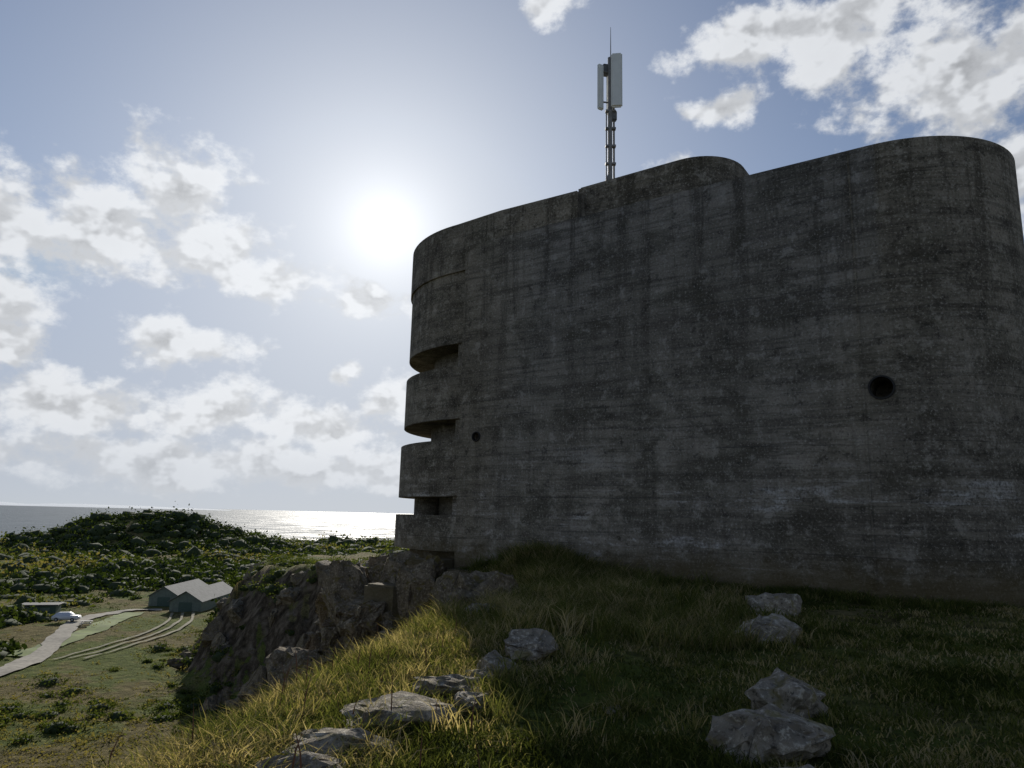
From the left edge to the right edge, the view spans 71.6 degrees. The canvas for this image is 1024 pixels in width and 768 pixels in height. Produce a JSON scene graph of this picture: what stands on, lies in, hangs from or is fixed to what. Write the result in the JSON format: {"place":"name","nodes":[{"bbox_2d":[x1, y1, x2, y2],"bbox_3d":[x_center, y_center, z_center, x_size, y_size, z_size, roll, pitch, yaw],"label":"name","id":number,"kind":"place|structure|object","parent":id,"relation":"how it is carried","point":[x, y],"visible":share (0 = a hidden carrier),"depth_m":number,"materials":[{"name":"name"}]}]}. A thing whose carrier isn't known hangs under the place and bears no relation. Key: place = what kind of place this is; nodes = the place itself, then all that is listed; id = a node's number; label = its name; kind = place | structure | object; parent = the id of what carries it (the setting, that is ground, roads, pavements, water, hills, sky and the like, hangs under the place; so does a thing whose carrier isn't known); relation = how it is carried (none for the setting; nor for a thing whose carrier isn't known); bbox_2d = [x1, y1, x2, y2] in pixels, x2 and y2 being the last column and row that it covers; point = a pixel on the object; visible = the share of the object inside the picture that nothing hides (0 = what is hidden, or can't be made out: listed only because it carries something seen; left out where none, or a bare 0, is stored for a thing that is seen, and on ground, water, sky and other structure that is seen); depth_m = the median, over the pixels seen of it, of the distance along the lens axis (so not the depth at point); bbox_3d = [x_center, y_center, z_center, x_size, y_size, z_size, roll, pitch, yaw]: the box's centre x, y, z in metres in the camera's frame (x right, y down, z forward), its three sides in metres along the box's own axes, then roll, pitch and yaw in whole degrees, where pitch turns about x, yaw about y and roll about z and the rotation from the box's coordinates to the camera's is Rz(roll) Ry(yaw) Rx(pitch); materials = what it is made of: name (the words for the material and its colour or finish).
{"place":"outdoors","nodes":[
{"label":"outdoors","id":0,"kind":"place"},
{"bbox_2d":[0,608,161,675],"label":"gravel track","id":1,"kind":"structure","parent":0,"point":[51,643],"depth_m":102.41,"materials":[{"name":"grey gravel"}]},
{"bbox_2d":[51,612,81,621],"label":"parked car","id":2,"kind":"object","parent":1,"relation":"on","point":[70,616],"visible":1,"depth_m":121.18,"materials":[{"name":"white paint"}]},
{"bbox_2d":[6,612,143,655],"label":"grass verge","id":3,"kind":"object","parent":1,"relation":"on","point":[92,629],"depth_m":114.88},
{"bbox_2d":[54,612,173,658],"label":"wheel rut track","id":4,"kind":"structure","parent":0,"point":[170,617],"depth_m":110.03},
{"bbox_2d":[0,502,230,510],"bbox_3d":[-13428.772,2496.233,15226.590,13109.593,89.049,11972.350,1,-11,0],"label":"distant hills","id":5,"kind":"structure","parent":0,"point":[75,505],"depth_m":16805.41,"materials":[{"name":"grey"}]},
{"bbox_2d":[69,612,183,657],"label":"wheel rut track","id":6,"kind":"structure","parent":0,"point":[178,621],"depth_m":111.31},
{"bbox_2d":[84,612,194,657],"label":"wheel rut track","id":7,"kind":"structure","parent":0,"point":[191,619],"depth_m":113.12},
{"bbox_2d":[0,505,401,541],"bbox_3d":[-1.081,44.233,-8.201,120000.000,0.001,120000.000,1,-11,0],"label":"sea","id":8,"kind":"structure","parent":0,"point":[310,525],"depth_m":2797.93,"materials":[{"name":"grey liquid"}]},
{"bbox_2d":[0,518,1023,767],"bbox_3d":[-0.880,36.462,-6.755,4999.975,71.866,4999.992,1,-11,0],"label":"ground","id":9,"kind":"structure","parent":0,"point":[262,638],"depth_m":69.62,"materials":[{"name":"green plant"}]},
{"bbox_2d":[22,602,64,614],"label":"shelter","id":10,"kind":"object","parent":9,"relation":"on","point":[54,608],"visible":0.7,"depth_m":133.21,"materials":[{"name":"concrete"}]},
{"bbox_2d":[24,606,49,612],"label":"door and window","id":11,"kind":"structure","parent":10,"relation":"in","point":[42,609],"depth_m":132.87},
{"bbox_2d":[79,620,92,625],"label":"picnic table","id":12,"kind":"object","parent":9,"relation":"on","point":[82,623],"visible":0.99,"depth_m":118.46,"materials":[{"name":"grey wood"}]},
{"bbox_2d":[0,607,244,744],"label":"bramble bushes","id":13,"kind":"object","parent":9,"relation":"on","point":[57,727],"visible":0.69,"depth_m":70.51,"materials":[{"name":"green plant"}]},
{"bbox_2d":[0,589,253,767],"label":"bracken","id":14,"kind":"object","parent":9,"relation":"on","point":[77,745],"visible":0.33,"depth_m":66.83,"materials":[{"name":"green plant"}]},
{"bbox_2d":[147,579,207,606],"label":"corrugated shed","id":15,"kind":"structure","parent":9,"relation":"on","point":[162,596],"depth_m":147.32,"materials":[{"name":"grey metal"}]},
{"bbox_2d":[157,597,169,606],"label":"sliding door","id":16,"kind":"structure","parent":15,"relation":"in","point":[161,601],"depth_m":146.86,"materials":[{"name":"metal"}]},
{"bbox_2d":[167,581,232,611],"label":"corrugated shed","id":17,"kind":"structure","parent":9,"relation":"on","point":[198,599],"depth_m":140.07,"materials":[{"name":"grey metal"}]},
{"bbox_2d":[178,602,191,611],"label":"sliding door","id":18,"kind":"structure","parent":17,"relation":"in","point":[183,606],"depth_m":138.06,"materials":[{"name":"teal metal"}]},
{"bbox_2d":[0,503,407,660],"bbox_3d":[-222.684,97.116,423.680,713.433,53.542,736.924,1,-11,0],"label":"shrub thicket","id":19,"kind":"object","parent":9,"relation":"on","point":[86,563],"visible":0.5,"depth_m":282.49,"materials":[{"name":"green plant"}]},
{"bbox_2d":[107,608,479,767],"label":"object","id":20,"kind":"object","parent":9,"relation":"on","point":[284,687],"visible":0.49,"depth_m":5.64,"materials":[{"name":"green plant"}]},
{"bbox_2d":[254,751,345,767],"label":"boulder","id":21,"kind":"object","parent":9,"relation":"on","point":[307,757],"visible":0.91,"depth_m":4.57,"materials":[{"name":"grey stone"}]},
{"bbox_2d":[236,547,408,635],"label":"cliff top shrubs","id":22,"kind":"object","parent":9,"relation":"on","point":[285,560],"visible":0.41,"depth_m":86.74,"materials":[{"name":"green plant"}]},
{"bbox_2d":[281,727,403,763],"bbox_3d":[-1.152,2.610,5.028,0.916,0.305,0.489,1,-11,0],"label":"boulder","id":23,"kind":"object","parent":9,"relation":"on","point":[319,738],"visible":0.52,"depth_m":4.98,"materials":[{"name":"grey stone"}]},
{"bbox_2d":[167,548,518,710],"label":"cliff rocks","id":24,"kind":"object","parent":9,"relation":"on","point":[343,608],"visible":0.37,"depth_m":23.96,"materials":[{"name":"grey stone"}]},
{"bbox_2d":[340,691,462,730],"bbox_3d":[-0.871,2.723,5.766,1.113,0.331,0.530,8,-12,-32],"label":"boulder","id":25,"kind":"object","parent":9,"relation":"on","point":[417,702],"visible":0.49,"depth_m":5.66,"materials":[{"name":"grey stone"}]},
{"bbox_2d":[411,674,481,702],"bbox_3d":[-0.569,2.914,6.743,0.884,0.316,0.484,9,-13,-37],"label":"boulder","id":26,"kind":"object","parent":9,"relation":"on","point":[450,681],"visible":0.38,"depth_m":6.59,"materials":[{"name":"grey stone"}]},
{"bbox_2d":[453,691,488,713],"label":"boulder","id":27,"kind":"object","parent":9,"relation":"on","point":[465,697],"visible":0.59,"depth_m":6.08,"materials":[{"name":"grey stone"}]},
{"bbox_2d":[464,669,493,683],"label":"boulder","id":28,"kind":"object","parent":9,"relation":"on","point":[482,674],"visible":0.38,"depth_m":7.25,"materials":[{"name":"grey stone"}]},
{"bbox_2d":[466,603,498,614],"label":"boulder","id":29,"kind":"object","parent":9,"relation":"on","point":[473,605],"visible":0.09,"depth_m":11.95,"materials":[{"name":"grey stone"}]},
{"bbox_2d":[476,650,520,673],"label":"boulder","id":30,"kind":"object","parent":9,"relation":"on","point":[490,657],"visible":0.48,"depth_m":7.62,"materials":[{"name":"grey stone"}]},
{"bbox_2d":[30,538,1023,767],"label":"tussock grass","id":31,"kind":"structure","parent":9,"relation":"on","point":[573,590],"depth_m":9.21,"materials":[{"name":"green plant"}]},
{"bbox_2d":[504,628,558,661],"bbox_3d":[0.226,3.070,8.231,0.652,0.451,0.637,1,-11,0],"label":"boulder","id":32,"kind":"object","parent":9,"relation":"on","point":[536,643],"visible":0.83,"depth_m":8.10,"materials":[{"name":"grey stone"}]},
{"bbox_2d":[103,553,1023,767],"bbox_3d":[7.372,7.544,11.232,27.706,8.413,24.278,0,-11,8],"label":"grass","id":33,"kind":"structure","parent":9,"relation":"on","point":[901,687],"depth_m":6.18,"materials":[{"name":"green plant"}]},
{"bbox_2d":[603,705,622,713],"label":"boulder","id":34,"kind":"object","parent":9,"relation":"on","point":[612,710],"visible":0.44,"depth_m":6.44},
{"bbox_2d":[364,136,1023,617],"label":"concrete bunker tower","id":35,"kind":"structure","parent":9,"relation":"on","point":[804,374],"depth_m":19.20,"materials":[{"name":"concrete"}]},
{"bbox_2d":[597,27,621,180],"bbox_3d":[3.515,-9.688,26.297,1.069,7.800,0.757,1,-11,0],"label":"phone antenna mast","id":36,"kind":"object","parent":35,"relation":"on","point":[611,71],"visible":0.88,"depth_m":26.24,"materials":[{"name":"metal"}]},
{"bbox_2d":[734,613,801,644],"bbox_3d":[3.690,3.664,10.236,0.880,0.642,0.592,7,-12,-26],"label":"boulder","id":37,"kind":"object","parent":9,"relation":"on","point":[780,621],"visible":0.45,"depth_m":10.13,"materials":[{"name":"grey stone"}]},
{"bbox_2d":[705,703,835,763],"bbox_3d":[1.907,2.676,5.283,1.036,0.503,0.761,1,-11,0],"label":"boulder","id":38,"kind":"object","parent":9,"relation":"on","point":[768,729],"visible":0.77,"depth_m":5.10,"materials":[{"name":"grey stone"}]},
{"bbox_2d":[745,592,801,616],"bbox_3d":[4.902,4.234,13.368,1.097,0.637,0.717,1,-11,0],"label":"boulder","id":39,"kind":"object","parent":9,"relation":"on","point":[790,604],"visible":0.57,"depth_m":13.14,"materials":[{"name":"grey stone"}]},
{"bbox_2d":[744,668,828,718],"bbox_3d":[2.506,2.940,6.551,0.780,0.551,0.649,10,-13,-38],"label":"boulder","id":40,"kind":"object","parent":9,"relation":"on","point":[781,689],"visible":0.62,"depth_m":6.35,"materials":[{"name":"grey stone"}]},
{"bbox_2d":[778,764,813,767],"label":"boulder","id":41,"kind":"object","parent":9,"relation":"on","point":[808,766],"visible":1,"depth_m":4.59,"materials":[{"name":"grey stone"}]},
{"bbox_2d":[0,0,1023,513],"label":"sky","id":42,"kind":"structure","parent":0,"point":[214,214],"materials":[{"name":"blue"}]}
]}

